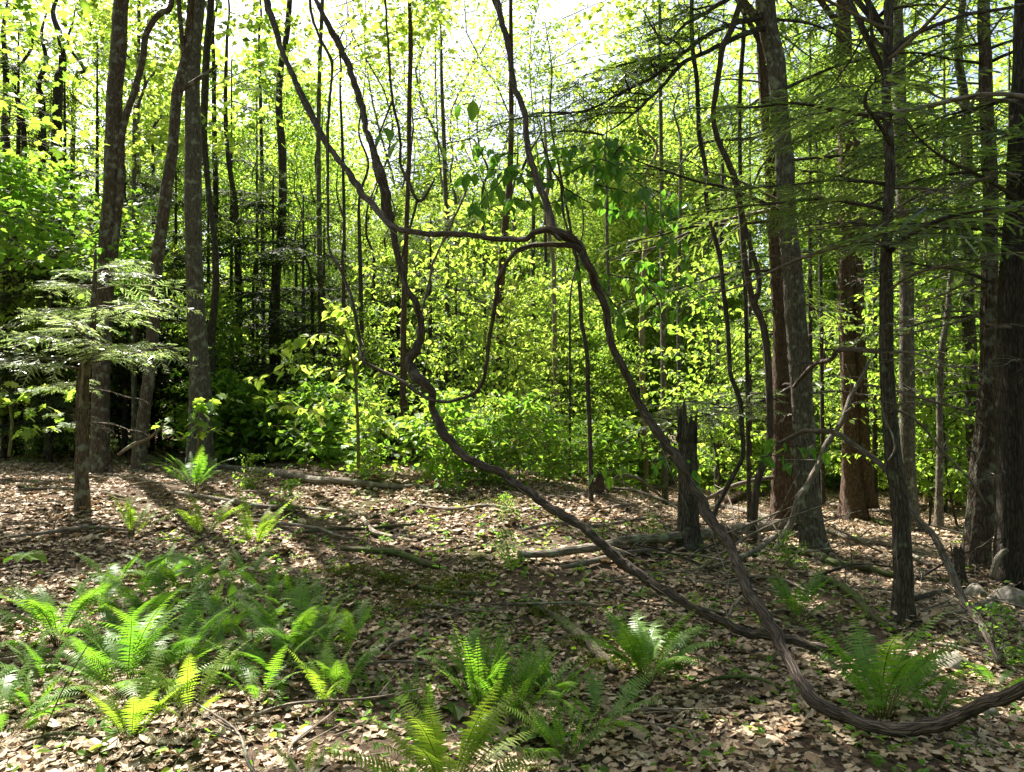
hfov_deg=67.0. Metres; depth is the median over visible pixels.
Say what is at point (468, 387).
leafy sapling
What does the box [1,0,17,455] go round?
dark tree
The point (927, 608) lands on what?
fallen twig
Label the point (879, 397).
leafy sapling
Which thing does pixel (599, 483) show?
stump
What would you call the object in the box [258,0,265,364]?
background sapling
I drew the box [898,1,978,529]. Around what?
slim tree
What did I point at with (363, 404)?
airy sapling
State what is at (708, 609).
fallen twig
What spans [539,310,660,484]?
leafy sapling
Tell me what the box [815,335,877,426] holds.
leafy sapling
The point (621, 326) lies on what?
leafy shoot
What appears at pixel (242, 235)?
young tree
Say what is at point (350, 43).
thin crowned tree
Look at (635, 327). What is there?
leafy sapling
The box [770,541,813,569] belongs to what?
dead branch
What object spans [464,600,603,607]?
fallen twig
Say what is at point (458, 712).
umbrella plant
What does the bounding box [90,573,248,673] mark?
fern
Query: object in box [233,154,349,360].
young tree
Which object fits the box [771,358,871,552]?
leaning pole
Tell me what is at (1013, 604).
fallen twig
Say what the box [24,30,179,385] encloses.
dark hemlock
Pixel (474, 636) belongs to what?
fern
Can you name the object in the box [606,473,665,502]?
curved branch
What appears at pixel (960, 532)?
dead branch
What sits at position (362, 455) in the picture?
leafy shrub
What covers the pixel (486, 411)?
airy sapling
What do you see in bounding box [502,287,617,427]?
leafy sapling
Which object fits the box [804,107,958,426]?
young tree
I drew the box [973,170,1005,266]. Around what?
young tree
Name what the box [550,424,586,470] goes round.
leafy shrub
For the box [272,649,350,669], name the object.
fallen twig
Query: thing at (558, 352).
leafy sapling
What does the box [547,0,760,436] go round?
thin crowned tree
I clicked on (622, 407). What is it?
leafy sapling
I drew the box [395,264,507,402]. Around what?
leafy sapling
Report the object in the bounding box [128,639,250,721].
fern
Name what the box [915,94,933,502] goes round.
background sapling
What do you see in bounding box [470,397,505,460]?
airy sapling
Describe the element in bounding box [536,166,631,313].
young tree
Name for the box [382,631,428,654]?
fallen stick
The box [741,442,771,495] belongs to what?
leafy shrub
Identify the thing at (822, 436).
background sapling
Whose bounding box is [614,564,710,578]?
fallen twig
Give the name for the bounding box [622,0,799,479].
thin crowned tree
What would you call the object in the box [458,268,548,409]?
leafy sapling
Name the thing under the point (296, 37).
thin crowned tree
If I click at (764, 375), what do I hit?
leafy sapling
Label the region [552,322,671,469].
leafy sapling
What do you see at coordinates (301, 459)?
leafy shrub
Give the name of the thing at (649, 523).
leafy shrub
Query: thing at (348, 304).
leafy sapling
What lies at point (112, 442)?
leafy shrub
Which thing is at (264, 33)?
thin crowned tree
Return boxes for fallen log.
[113,440,164,463]
[217,464,418,488]
[517,512,787,557]
[768,543,892,577]
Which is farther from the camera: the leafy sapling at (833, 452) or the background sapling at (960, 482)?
the leafy sapling at (833, 452)
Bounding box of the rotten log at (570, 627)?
[522,596,618,674]
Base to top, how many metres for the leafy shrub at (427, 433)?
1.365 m
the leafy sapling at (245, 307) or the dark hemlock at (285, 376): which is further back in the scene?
the leafy sapling at (245, 307)
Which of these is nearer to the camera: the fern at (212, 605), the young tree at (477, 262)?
the fern at (212, 605)
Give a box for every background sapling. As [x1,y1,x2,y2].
[66,3,85,446]
[146,43,162,448]
[251,172,260,360]
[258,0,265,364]
[293,168,301,364]
[304,169,316,365]
[314,109,322,173]
[336,164,346,406]
[339,0,347,360]
[357,67,368,460]
[365,182,376,458]
[384,198,395,449]
[449,133,456,374]
[476,95,488,394]
[511,139,518,441]
[520,106,541,400]
[543,141,550,397]
[568,148,583,481]
[604,112,611,476]
[673,80,683,412]
[714,92,732,503]
[808,91,825,505]
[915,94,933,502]
[950,169,961,507]
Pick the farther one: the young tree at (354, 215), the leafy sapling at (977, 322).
the young tree at (354, 215)
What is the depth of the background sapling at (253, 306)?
18.09 m
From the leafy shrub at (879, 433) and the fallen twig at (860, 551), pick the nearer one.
the fallen twig at (860, 551)
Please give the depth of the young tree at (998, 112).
26.75 m
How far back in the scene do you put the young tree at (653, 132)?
31.10 m
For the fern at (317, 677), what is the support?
on the ground at (836, 764)
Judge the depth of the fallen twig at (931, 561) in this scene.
8.51 m
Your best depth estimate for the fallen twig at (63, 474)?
11.39 m
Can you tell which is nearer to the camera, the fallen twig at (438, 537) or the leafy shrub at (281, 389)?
the fallen twig at (438, 537)
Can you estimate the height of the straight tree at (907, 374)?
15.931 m
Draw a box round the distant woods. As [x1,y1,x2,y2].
[0,0,1013,450]
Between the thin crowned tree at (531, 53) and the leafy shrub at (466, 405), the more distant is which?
the thin crowned tree at (531, 53)
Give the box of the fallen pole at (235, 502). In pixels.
[175,491,333,511]
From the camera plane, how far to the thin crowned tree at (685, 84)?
32.99 m
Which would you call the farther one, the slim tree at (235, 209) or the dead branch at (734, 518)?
the slim tree at (235, 209)
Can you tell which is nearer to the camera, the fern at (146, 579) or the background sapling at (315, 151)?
the fern at (146, 579)
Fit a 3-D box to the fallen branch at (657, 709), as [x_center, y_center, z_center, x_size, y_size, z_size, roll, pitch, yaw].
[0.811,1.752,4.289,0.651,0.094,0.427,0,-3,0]
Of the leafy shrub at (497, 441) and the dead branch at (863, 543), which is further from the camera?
the leafy shrub at (497, 441)
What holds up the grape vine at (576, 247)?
hanging from the grape vine at (917, 726)
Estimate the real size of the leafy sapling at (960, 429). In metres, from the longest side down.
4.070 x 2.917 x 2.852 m
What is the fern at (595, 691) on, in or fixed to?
on the ground at (836, 764)
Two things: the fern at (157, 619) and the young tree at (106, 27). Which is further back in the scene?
the young tree at (106, 27)
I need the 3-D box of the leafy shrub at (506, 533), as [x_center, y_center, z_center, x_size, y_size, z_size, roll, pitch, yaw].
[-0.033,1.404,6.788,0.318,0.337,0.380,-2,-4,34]
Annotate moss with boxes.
[69,493,1022,704]
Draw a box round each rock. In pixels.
[937,651,970,671]
[964,583,987,597]
[976,707,999,718]
[988,586,1023,608]
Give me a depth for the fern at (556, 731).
3.71 m
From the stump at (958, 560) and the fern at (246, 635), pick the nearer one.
the fern at (246, 635)
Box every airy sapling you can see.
[153,283,257,441]
[173,296,267,437]
[279,343,334,460]
[344,387,396,478]
[407,317,498,461]
[451,279,576,474]
[466,343,516,460]
[469,396,506,480]
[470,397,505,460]
[525,406,541,460]
[563,410,597,482]
[571,351,640,468]
[571,417,586,471]
[583,420,610,477]
[634,399,660,475]
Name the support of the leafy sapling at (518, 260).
on the ground at (836, 764)
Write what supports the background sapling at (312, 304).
on the ground at (836, 764)
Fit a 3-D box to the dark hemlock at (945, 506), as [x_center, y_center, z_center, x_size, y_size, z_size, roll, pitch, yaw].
[9.175,-2.518,16.130,4.284,10.577,4.303,1,-3,-25]
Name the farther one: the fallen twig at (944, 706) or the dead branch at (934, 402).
the dead branch at (934, 402)
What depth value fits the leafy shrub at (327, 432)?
14.39 m
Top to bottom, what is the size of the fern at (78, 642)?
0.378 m
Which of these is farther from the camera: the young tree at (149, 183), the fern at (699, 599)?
the young tree at (149, 183)
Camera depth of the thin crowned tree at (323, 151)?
36.59 m
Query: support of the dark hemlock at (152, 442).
on the ground at (836, 764)
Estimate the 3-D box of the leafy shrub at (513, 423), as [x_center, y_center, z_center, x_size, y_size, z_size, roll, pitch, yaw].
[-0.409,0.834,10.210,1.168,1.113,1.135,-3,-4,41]
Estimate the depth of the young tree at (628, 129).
31.13 m
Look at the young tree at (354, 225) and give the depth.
32.28 m
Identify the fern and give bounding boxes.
[0,555,149,647]
[0,590,94,656]
[0,630,96,691]
[0,643,92,736]
[6,670,78,710]
[31,586,199,702]
[32,618,140,667]
[45,592,164,641]
[54,640,211,746]
[56,569,146,619]
[72,550,142,591]
[84,586,175,630]
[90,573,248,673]
[92,560,174,599]
[92,594,198,653]
[93,619,243,694]
[100,487,188,539]
[100,553,193,612]
[118,543,203,581]
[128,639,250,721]
[131,558,227,599]
[142,444,230,490]
[155,581,259,623]
[163,620,275,669]
[166,549,253,587]
[166,603,267,655]
[167,492,249,539]
[178,590,286,641]
[186,614,286,665]
[197,574,282,613]
[201,599,297,634]
[205,639,300,705]
[211,544,292,580]
[214,571,360,661]
[224,481,303,549]
[226,556,295,599]
[227,618,332,701]
[245,570,320,615]
[266,606,412,666]
[273,737,334,771]
[276,592,359,645]
[277,575,361,622]
[286,630,349,713]
[292,635,387,704]
[320,596,399,640]
[320,672,565,771]
[348,666,399,703]
[376,666,425,712]
[389,655,431,706]
[412,648,445,672]
[414,671,465,714]
[418,621,515,684]
[420,667,456,693]
[426,602,558,718]
[428,655,473,698]
[444,613,591,727]
[490,537,526,571]
[495,674,619,767]
[511,628,562,694]
[511,634,608,705]
[521,666,666,740]
[569,592,731,686]
[660,590,708,612]
[764,562,847,625]
[796,606,991,721]
[847,660,1003,716]
[959,655,1023,690]
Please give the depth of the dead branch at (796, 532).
9.62 m
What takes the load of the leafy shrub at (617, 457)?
on the ground at (836, 764)
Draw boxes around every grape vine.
[263,0,1023,742]
[308,0,581,402]
[314,0,838,656]
[375,0,434,282]
[494,0,561,241]
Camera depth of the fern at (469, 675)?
4.06 m
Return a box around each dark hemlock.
[0,22,121,453]
[0,154,91,459]
[0,179,177,462]
[1,63,118,453]
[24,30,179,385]
[39,153,217,457]
[64,152,247,454]
[65,200,206,451]
[110,60,312,432]
[110,195,301,440]
[150,171,383,446]
[157,96,337,418]
[213,195,409,463]
[219,223,425,442]
[268,233,483,453]
[305,260,424,439]
[329,218,533,463]
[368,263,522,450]
[673,93,838,493]
[702,14,883,404]
[796,39,979,497]
[867,19,1012,512]
[928,46,1012,350]
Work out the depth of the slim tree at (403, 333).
14.14 m
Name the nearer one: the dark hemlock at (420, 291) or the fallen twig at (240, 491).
the fallen twig at (240, 491)
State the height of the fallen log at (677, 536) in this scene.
0.694 m
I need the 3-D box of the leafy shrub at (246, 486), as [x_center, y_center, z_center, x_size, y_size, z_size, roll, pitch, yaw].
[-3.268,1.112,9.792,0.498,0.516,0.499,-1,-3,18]
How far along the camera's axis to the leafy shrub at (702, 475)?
23.10 m
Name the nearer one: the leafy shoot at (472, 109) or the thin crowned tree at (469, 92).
the leafy shoot at (472, 109)
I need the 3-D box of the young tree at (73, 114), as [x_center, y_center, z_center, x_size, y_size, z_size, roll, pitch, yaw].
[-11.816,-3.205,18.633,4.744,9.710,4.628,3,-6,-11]
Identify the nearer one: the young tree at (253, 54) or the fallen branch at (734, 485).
the fallen branch at (734, 485)
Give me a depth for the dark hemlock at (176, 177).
16.94 m
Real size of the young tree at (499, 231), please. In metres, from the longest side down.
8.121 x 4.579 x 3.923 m
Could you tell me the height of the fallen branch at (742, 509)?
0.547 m
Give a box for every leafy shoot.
[375,100,480,164]
[574,231,720,340]
[588,456,701,492]
[759,438,830,475]
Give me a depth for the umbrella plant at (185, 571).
6.04 m
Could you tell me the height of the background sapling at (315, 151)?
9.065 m
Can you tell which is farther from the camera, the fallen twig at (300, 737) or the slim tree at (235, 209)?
the slim tree at (235, 209)
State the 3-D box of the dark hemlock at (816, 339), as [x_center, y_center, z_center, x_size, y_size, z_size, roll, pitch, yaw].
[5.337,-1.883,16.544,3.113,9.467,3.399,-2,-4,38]
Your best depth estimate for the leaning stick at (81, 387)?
8.00 m
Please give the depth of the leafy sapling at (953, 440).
17.04 m
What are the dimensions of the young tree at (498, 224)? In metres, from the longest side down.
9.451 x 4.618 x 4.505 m
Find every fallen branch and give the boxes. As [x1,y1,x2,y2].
[9,511,134,537]
[18,487,125,497]
[18,627,155,746]
[242,497,347,539]
[296,508,416,533]
[398,604,517,620]
[416,492,516,511]
[522,502,672,530]
[561,544,667,569]
[593,498,676,510]
[601,688,726,716]
[604,481,677,506]
[681,649,782,689]
[699,504,768,518]
[706,476,772,499]
[711,509,790,568]
[722,559,807,592]
[725,491,760,504]
[825,521,931,566]
[827,502,927,513]
[833,499,887,525]
[914,553,969,586]
[930,642,1023,674]
[942,583,1020,615]
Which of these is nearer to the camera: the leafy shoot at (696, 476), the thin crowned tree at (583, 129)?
the leafy shoot at (696, 476)
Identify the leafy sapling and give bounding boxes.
[0,213,91,435]
[0,291,128,462]
[0,321,47,442]
[0,381,75,456]
[33,262,114,449]
[38,236,178,456]
[75,258,185,424]
[81,235,247,448]
[130,290,268,449]
[141,215,280,432]
[151,393,244,461]
[225,287,265,350]
[242,298,398,468]
[266,349,310,374]
[300,270,396,363]
[303,315,393,439]
[306,278,389,373]
[307,303,426,447]
[316,245,460,436]
[327,323,383,392]
[336,314,424,384]
[337,292,408,359]
[340,199,559,433]
[377,252,518,391]
[382,295,460,369]
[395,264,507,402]
[409,282,509,408]
[423,322,492,389]
[430,227,598,461]
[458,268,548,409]
[462,267,549,418]
[489,295,571,418]
[491,263,615,432]
[501,363,568,445]
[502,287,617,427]
[503,295,585,432]
[504,369,564,441]
[511,280,646,450]
[518,298,595,419]
[534,315,635,470]
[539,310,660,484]
[550,341,639,461]
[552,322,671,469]
[558,344,660,476]
[568,345,640,430]
[576,333,659,463]
[583,322,673,477]
[597,317,682,472]
[615,364,676,473]
[626,254,772,503]
[628,374,676,478]
[656,361,714,464]
[657,331,764,481]
[689,320,816,497]
[691,331,765,464]
[695,327,772,490]
[699,359,763,468]
[734,356,829,485]
[736,389,770,486]
[743,352,839,471]
[759,304,881,485]
[812,275,964,487]
[812,317,936,488]
[813,342,869,454]
[813,365,840,456]
[814,394,836,483]
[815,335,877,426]
[823,253,980,531]
[825,333,920,476]
[836,381,882,466]
[860,276,980,524]
[869,346,964,507]
[870,334,965,506]
[882,352,965,494]
[916,322,979,441]
[919,319,979,496]
[920,282,980,471]
[949,320,978,457]
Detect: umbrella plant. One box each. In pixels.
[3,550,47,593]
[144,554,192,589]
[173,567,212,586]
[439,702,466,720]
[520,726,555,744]
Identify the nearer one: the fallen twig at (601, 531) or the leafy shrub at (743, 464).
the fallen twig at (601, 531)
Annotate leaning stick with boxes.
[78,363,83,407]
[117,424,163,455]
[412,188,467,335]
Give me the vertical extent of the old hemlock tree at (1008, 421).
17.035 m
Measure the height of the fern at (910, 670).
0.597 m
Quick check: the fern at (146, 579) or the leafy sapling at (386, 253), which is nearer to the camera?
the fern at (146, 579)
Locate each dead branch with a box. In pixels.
[574,525,726,574]
[616,531,678,560]
[684,510,736,562]
[694,497,830,571]
[709,465,803,540]
[716,471,739,523]
[721,520,744,542]
[736,495,802,553]
[766,499,861,542]
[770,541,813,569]
[778,537,849,553]
[812,514,892,584]
[821,520,890,555]
[864,378,985,427]
[891,507,962,534]
[897,409,1000,505]
[914,527,1006,585]
[941,560,991,575]
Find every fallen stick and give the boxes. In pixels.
[360,516,412,541]
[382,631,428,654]
[728,595,743,616]
[914,588,950,601]
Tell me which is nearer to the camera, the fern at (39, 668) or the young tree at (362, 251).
the fern at (39, 668)
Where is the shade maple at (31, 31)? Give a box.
[0,0,249,168]
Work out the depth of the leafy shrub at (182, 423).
14.13 m
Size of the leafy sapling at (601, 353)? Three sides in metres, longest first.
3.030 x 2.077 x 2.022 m
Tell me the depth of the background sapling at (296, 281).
20.16 m
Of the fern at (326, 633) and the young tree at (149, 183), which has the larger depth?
the young tree at (149, 183)
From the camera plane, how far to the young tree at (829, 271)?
25.57 m
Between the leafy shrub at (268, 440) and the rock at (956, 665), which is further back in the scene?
the leafy shrub at (268, 440)
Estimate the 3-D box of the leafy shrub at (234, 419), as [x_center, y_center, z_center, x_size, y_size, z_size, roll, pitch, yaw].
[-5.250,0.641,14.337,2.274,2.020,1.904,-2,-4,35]
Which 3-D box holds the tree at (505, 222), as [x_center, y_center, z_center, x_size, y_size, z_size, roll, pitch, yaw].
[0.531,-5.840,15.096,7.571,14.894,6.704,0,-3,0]
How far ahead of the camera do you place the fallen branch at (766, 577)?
6.77 m
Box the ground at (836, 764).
[0,428,1023,771]
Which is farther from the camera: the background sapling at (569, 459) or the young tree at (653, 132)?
the young tree at (653, 132)
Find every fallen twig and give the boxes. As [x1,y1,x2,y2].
[0,498,73,502]
[0,654,68,660]
[1,517,52,525]
[10,467,67,476]
[39,471,94,475]
[107,485,144,491]
[125,477,208,486]
[181,699,255,771]
[186,627,278,683]
[210,482,270,494]
[236,665,427,721]
[257,707,341,771]
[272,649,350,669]
[278,651,429,675]
[286,570,321,582]
[390,610,455,613]
[401,534,474,542]
[416,610,444,625]
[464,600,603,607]
[474,606,506,616]
[500,479,580,499]
[523,630,590,646]
[531,559,573,566]
[559,585,632,594]
[565,527,627,534]
[586,516,623,524]
[597,569,639,581]
[605,513,650,523]
[609,583,723,615]
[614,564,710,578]
[619,716,722,746]
[655,551,697,586]
[655,568,750,575]
[656,552,745,565]
[666,560,779,593]
[707,665,744,679]
[720,505,768,522]
[733,593,790,620]
[748,618,839,632]
[760,543,816,552]
[799,605,820,621]
[809,578,914,595]
[846,544,871,559]
[905,584,973,629]
[912,542,952,548]
[913,569,984,573]
[914,570,928,591]
[914,586,1023,608]
[918,557,942,564]
[919,598,1009,618]
[923,594,1002,611]
[931,615,991,621]
[936,695,955,713]
[958,622,1010,646]
[976,581,1010,583]
[995,621,1023,637]
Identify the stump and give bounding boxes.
[593,471,605,494]
[673,399,705,552]
[949,543,968,588]
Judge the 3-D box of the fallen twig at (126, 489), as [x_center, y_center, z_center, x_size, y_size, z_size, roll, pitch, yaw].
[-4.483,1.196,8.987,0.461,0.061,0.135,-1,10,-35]
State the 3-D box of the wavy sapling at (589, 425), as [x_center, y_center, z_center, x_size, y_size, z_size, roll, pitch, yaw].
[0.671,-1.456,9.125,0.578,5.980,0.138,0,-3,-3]
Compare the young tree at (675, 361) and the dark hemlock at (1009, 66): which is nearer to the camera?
the dark hemlock at (1009, 66)
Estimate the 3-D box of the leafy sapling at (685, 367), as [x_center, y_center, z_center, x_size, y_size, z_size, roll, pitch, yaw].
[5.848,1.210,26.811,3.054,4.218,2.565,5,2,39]
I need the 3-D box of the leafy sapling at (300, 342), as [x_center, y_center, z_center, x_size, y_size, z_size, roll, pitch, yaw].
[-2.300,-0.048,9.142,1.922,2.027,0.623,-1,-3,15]
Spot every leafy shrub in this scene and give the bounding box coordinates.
[1,423,56,461]
[44,433,71,454]
[70,427,119,461]
[89,427,116,447]
[114,432,148,441]
[155,411,187,454]
[158,370,276,465]
[164,368,270,465]
[169,389,237,452]
[181,391,257,463]
[214,389,285,463]
[215,376,281,464]
[222,396,278,463]
[227,399,284,461]
[232,453,273,489]
[233,374,283,453]
[243,387,325,463]
[246,383,298,439]
[258,373,347,468]
[264,394,301,461]
[268,478,305,511]
[270,391,342,462]
[273,404,320,459]
[280,377,332,437]
[283,382,374,465]
[292,385,382,464]
[296,403,367,467]
[297,390,360,460]
[300,389,378,464]
[320,369,412,468]
[337,435,378,475]
[339,405,429,481]
[343,440,381,466]
[382,416,425,461]
[387,388,507,492]
[390,425,452,483]
[400,388,497,482]
[414,417,469,479]
[416,405,486,480]
[417,402,498,476]
[432,388,542,485]
[439,408,523,481]
[464,389,583,489]
[477,425,513,463]
[489,527,524,562]
[493,492,518,521]
[504,399,596,483]
[505,434,540,463]
[509,431,543,464]
[518,414,582,483]
[519,411,576,467]
[532,424,576,477]
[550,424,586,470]
[555,432,609,476]
[571,415,641,482]
[578,411,663,492]
[617,438,661,488]
[627,421,677,487]
[630,437,671,475]
[633,512,669,544]
[661,437,677,476]
[670,441,711,491]
[697,451,727,484]
[699,446,723,486]
[707,441,743,485]
[722,432,771,489]
[732,446,754,481]
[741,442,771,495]
[769,529,808,567]
[815,422,838,483]
[819,442,841,488]
[840,434,885,481]
[871,432,888,491]
[879,434,950,491]
[965,602,1023,670]
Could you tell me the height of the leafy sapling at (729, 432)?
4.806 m
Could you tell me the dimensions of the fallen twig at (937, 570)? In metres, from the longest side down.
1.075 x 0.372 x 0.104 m
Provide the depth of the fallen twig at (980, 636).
5.39 m
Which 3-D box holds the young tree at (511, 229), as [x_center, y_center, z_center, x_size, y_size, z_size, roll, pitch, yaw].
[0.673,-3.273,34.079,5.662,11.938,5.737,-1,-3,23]
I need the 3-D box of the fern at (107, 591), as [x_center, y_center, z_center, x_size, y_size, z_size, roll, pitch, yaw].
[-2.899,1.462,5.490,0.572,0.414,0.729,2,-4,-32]
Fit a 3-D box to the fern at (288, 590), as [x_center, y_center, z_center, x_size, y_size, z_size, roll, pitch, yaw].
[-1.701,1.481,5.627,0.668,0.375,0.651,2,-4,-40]
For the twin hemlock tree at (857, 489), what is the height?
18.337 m
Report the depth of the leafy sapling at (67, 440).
15.55 m
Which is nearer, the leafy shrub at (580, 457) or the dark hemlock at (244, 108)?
the leafy shrub at (580, 457)
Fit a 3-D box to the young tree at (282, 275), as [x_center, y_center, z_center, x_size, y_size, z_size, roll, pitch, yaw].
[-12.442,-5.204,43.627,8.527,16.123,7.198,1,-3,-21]
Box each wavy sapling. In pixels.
[544,17,593,505]
[689,0,745,516]
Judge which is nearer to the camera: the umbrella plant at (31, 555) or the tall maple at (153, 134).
the umbrella plant at (31, 555)
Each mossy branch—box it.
[340,546,439,568]
[353,570,483,595]
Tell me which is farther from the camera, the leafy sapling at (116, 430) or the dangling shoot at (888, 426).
the leafy sapling at (116, 430)
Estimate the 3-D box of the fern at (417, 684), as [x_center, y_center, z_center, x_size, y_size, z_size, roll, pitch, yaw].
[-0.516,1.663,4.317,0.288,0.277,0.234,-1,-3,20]
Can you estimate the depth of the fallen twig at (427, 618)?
5.60 m
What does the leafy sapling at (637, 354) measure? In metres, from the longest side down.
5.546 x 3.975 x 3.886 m
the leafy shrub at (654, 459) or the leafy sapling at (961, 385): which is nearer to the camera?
the leafy sapling at (961, 385)
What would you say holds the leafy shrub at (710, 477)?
on the ground at (836, 764)
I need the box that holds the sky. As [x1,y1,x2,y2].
[0,0,1013,433]
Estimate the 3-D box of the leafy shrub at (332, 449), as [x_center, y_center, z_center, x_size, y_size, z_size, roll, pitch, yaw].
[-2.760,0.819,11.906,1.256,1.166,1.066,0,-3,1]
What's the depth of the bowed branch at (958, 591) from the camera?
5.75 m
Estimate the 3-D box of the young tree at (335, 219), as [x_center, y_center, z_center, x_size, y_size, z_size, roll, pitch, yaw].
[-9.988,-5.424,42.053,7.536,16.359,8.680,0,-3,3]
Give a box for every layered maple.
[0,136,137,278]
[65,14,185,454]
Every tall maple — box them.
[81,0,232,395]
[176,0,360,458]
[316,0,734,504]
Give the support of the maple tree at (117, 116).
on the ground at (836, 764)
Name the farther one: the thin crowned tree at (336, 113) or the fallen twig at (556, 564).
the thin crowned tree at (336, 113)
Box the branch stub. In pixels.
[989,548,1008,577]
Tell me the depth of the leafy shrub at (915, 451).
19.89 m
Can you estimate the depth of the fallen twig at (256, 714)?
3.99 m
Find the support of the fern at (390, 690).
on the ground at (836, 764)
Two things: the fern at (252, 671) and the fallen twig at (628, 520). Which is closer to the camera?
the fern at (252, 671)
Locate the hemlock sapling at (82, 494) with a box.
[0,250,204,517]
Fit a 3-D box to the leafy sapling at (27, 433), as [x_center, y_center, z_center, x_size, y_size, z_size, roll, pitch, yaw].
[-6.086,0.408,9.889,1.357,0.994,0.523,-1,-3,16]
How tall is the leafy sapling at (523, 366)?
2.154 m
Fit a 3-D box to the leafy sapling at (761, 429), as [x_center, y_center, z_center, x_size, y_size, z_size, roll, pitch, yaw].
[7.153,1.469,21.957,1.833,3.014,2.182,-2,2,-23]
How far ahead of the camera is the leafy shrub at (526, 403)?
9.95 m
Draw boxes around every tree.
[0,38,103,309]
[0,57,104,417]
[0,75,93,372]
[0,91,88,325]
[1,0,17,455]
[11,11,33,454]
[14,93,101,308]
[24,0,239,376]
[29,85,242,391]
[32,12,48,453]
[42,0,66,455]
[69,0,272,449]
[85,96,209,433]
[87,128,183,431]
[88,0,173,474]
[109,0,247,377]
[130,0,217,473]
[150,113,298,355]
[169,27,369,373]
[170,112,322,357]
[178,0,338,285]
[181,0,217,472]
[200,0,218,440]
[204,153,283,356]
[209,0,403,322]
[211,13,358,331]
[211,70,395,382]
[220,0,421,353]
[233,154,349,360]
[233,158,353,382]
[239,50,379,316]
[239,124,375,360]
[247,0,462,252]
[263,0,467,283]
[268,0,291,398]
[268,132,373,360]
[291,172,380,355]
[300,80,433,277]
[307,11,450,257]
[313,0,514,287]
[326,0,539,310]
[327,210,383,323]
[329,1,479,234]
[332,69,459,286]
[333,0,531,322]
[338,221,387,319]
[352,188,462,391]
[354,221,440,385]
[360,150,457,320]
[367,0,564,386]
[372,32,495,254]
[395,0,598,271]
[398,1,412,466]
[404,48,559,398]
[416,25,536,307]
[416,183,451,308]
[425,185,511,398]
[427,224,511,387]
[429,5,568,264]
[434,1,449,387]
[439,13,558,260]
[446,0,616,292]
[453,217,510,390]
[454,180,565,398]
[460,0,1005,556]
[461,5,603,296]
[468,176,588,371]
[472,51,624,315]
[486,178,591,361]
[487,0,513,457]
[489,2,607,450]
[490,203,540,393]
[519,116,611,412]
[521,56,614,284]
[528,194,674,355]
[529,5,731,306]
[530,185,642,421]
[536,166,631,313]
[537,101,707,463]
[542,94,560,454]
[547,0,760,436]
[552,89,724,441]
[552,124,704,472]
[555,184,669,421]
[556,2,733,383]
[564,101,703,435]
[567,3,729,358]
[569,145,729,461]
[576,0,756,425]
[582,0,756,430]
[582,0,767,414]
[588,0,935,537]
[594,0,826,365]
[604,74,767,471]
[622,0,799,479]
[634,97,814,448]
[636,105,658,493]
[648,186,735,435]
[649,203,711,416]
[654,110,807,435]
[657,0,1023,629]
[667,168,769,436]
[686,128,772,406]
[708,0,968,521]
[709,36,949,428]
[724,64,894,428]
[738,10,750,522]
[744,57,1002,424]
[751,17,1006,417]
[751,172,836,353]
[762,164,833,359]
[783,0,1023,589]
[789,0,1013,532]
[797,0,1023,570]
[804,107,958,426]
[842,1,1012,523]
[864,64,1004,423]
[878,142,980,401]
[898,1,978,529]
[929,86,1006,383]
[950,65,1011,333]
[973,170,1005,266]
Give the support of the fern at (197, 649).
on the ground at (836, 764)
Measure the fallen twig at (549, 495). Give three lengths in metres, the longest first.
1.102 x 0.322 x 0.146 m
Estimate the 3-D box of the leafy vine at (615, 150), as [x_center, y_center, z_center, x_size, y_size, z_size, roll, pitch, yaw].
[0.540,-1.682,6.508,2.080,1.155,0.887,0,-3,0]
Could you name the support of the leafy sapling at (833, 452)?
on the ground at (836, 764)
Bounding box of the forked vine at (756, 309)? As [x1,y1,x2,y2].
[711,0,773,543]
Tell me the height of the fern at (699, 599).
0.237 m
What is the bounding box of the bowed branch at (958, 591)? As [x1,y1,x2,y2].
[777,428,1023,663]
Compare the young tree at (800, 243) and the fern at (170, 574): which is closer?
the fern at (170, 574)
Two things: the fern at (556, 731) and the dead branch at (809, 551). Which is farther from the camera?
the dead branch at (809, 551)
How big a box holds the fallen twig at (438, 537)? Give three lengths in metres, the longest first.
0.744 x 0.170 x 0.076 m
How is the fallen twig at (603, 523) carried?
on the ground at (836, 764)
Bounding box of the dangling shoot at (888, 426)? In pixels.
[881,403,895,460]
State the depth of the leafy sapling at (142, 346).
18.38 m
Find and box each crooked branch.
[786,324,878,387]
[815,577,892,629]
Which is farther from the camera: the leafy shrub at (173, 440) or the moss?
the leafy shrub at (173, 440)
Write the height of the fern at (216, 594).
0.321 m
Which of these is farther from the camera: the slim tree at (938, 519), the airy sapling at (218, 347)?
the airy sapling at (218, 347)
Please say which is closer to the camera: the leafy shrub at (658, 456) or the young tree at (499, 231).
the leafy shrub at (658, 456)
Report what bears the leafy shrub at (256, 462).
on the ground at (836, 764)
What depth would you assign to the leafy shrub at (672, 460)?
26.49 m
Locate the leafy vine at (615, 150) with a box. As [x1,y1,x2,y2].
[453,136,693,234]

